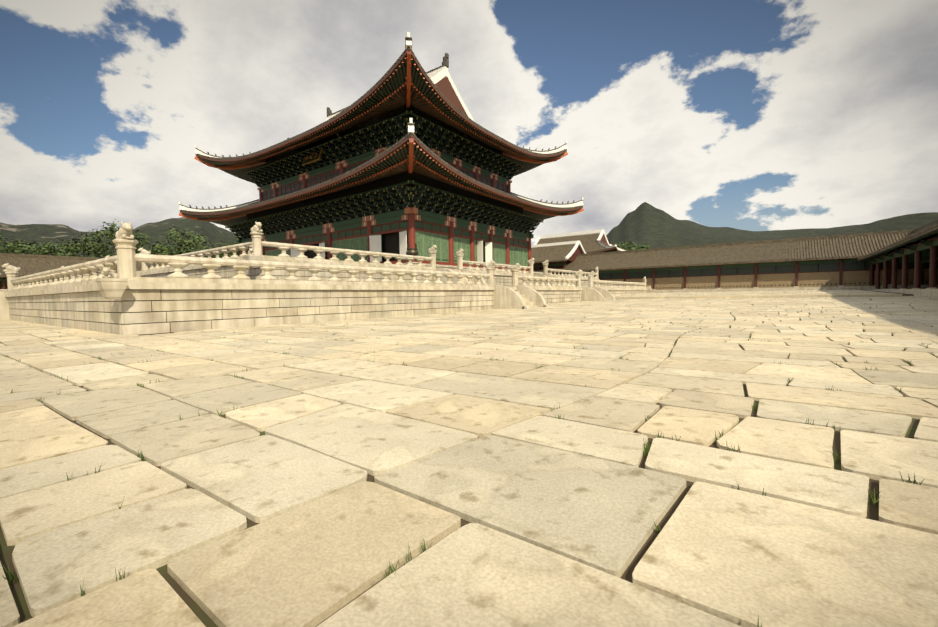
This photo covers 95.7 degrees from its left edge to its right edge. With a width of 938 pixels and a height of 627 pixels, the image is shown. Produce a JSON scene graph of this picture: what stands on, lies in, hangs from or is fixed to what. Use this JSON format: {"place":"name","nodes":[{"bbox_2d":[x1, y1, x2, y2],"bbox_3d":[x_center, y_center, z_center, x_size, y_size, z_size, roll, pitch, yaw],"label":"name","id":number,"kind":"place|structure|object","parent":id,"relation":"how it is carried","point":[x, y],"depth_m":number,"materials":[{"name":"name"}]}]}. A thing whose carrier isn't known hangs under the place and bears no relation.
{"place":"outdoors","nodes":[
{"label":"outdoors","id":0,"kind":"place"},
{"bbox_2d":[0,202,937,257],"bbox_3d":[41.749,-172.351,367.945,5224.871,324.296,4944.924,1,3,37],"label":"mountain terrain","id":1,"kind":"structure","parent":0,"point":[644,223],"depth_m":1044.41,"materials":[{"name":"green plant"}]},
{"bbox_2d":[0,289,937,626],"bbox_3d":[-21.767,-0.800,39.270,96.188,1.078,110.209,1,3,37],"label":"courtyard paving","id":2,"kind":"structure","parent":0,"point":[564,515],"depth_m":2.47,"materials":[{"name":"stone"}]},
{"bbox_2d":[0,219,650,257],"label":"trees","id":3,"kind":"object","parent":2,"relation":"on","point":[185,245],"depth_m":102.02,"materials":[{"name":"green plant"}]},
{"bbox_2d":[0,222,651,334],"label":"terraces","id":4,"kind":"object","parent":2,"relation":"on","point":[191,279],"depth_m":18.89,"materials":[{"name":"stone"}]},
{"bbox_2d":[179,32,583,270],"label":"palace building","id":5,"kind":"structure","parent":4,"relation":"on","point":[402,153],"depth_m":42.34,"materials":[{"name":"red paint"}]},
{"bbox_2d":[20,271,637,323],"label":"terrace","id":6,"kind":"structure","parent":2,"relation":"on","point":[295,298],"depth_m":17.55,"materials":[{"name":"beige stone"}]},
{"bbox_2d":[406,244,418,265],"bbox_3d":[-4.266,-4.246,31.918,1.016,1.910,1.016,0,2,14],"label":"bronze burner","id":7,"kind":"object","parent":6,"relation":"on","point":[412,251],"depth_m":31.58,"materials":[{"name":"metal"}]},
{"bbox_2d":[1,302,934,626],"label":"joint grass","id":8,"kind":"structure","parent":2,"relation":"on","point":[393,568],"depth_m":2.95,"materials":[{"name":"green plant"}]},
{"bbox_2d":[0,219,937,300],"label":"corridors","id":9,"kind":"structure","parent":2,"relation":"on","point":[903,261],"depth_m":61.92,"materials":[{"name":"grey tile"}]},
{"bbox_2d":[534,229,627,253],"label":"tiled roof","id":10,"kind":"structure","parent":2,"relation":"on","point":[594,241],"depth_m":100.36,"materials":[{"name":"grey tile"}]},
{"bbox_2d":[0,0,937,244],"label":"sky","id":11,"kind":"structure","parent":0,"point":[750,115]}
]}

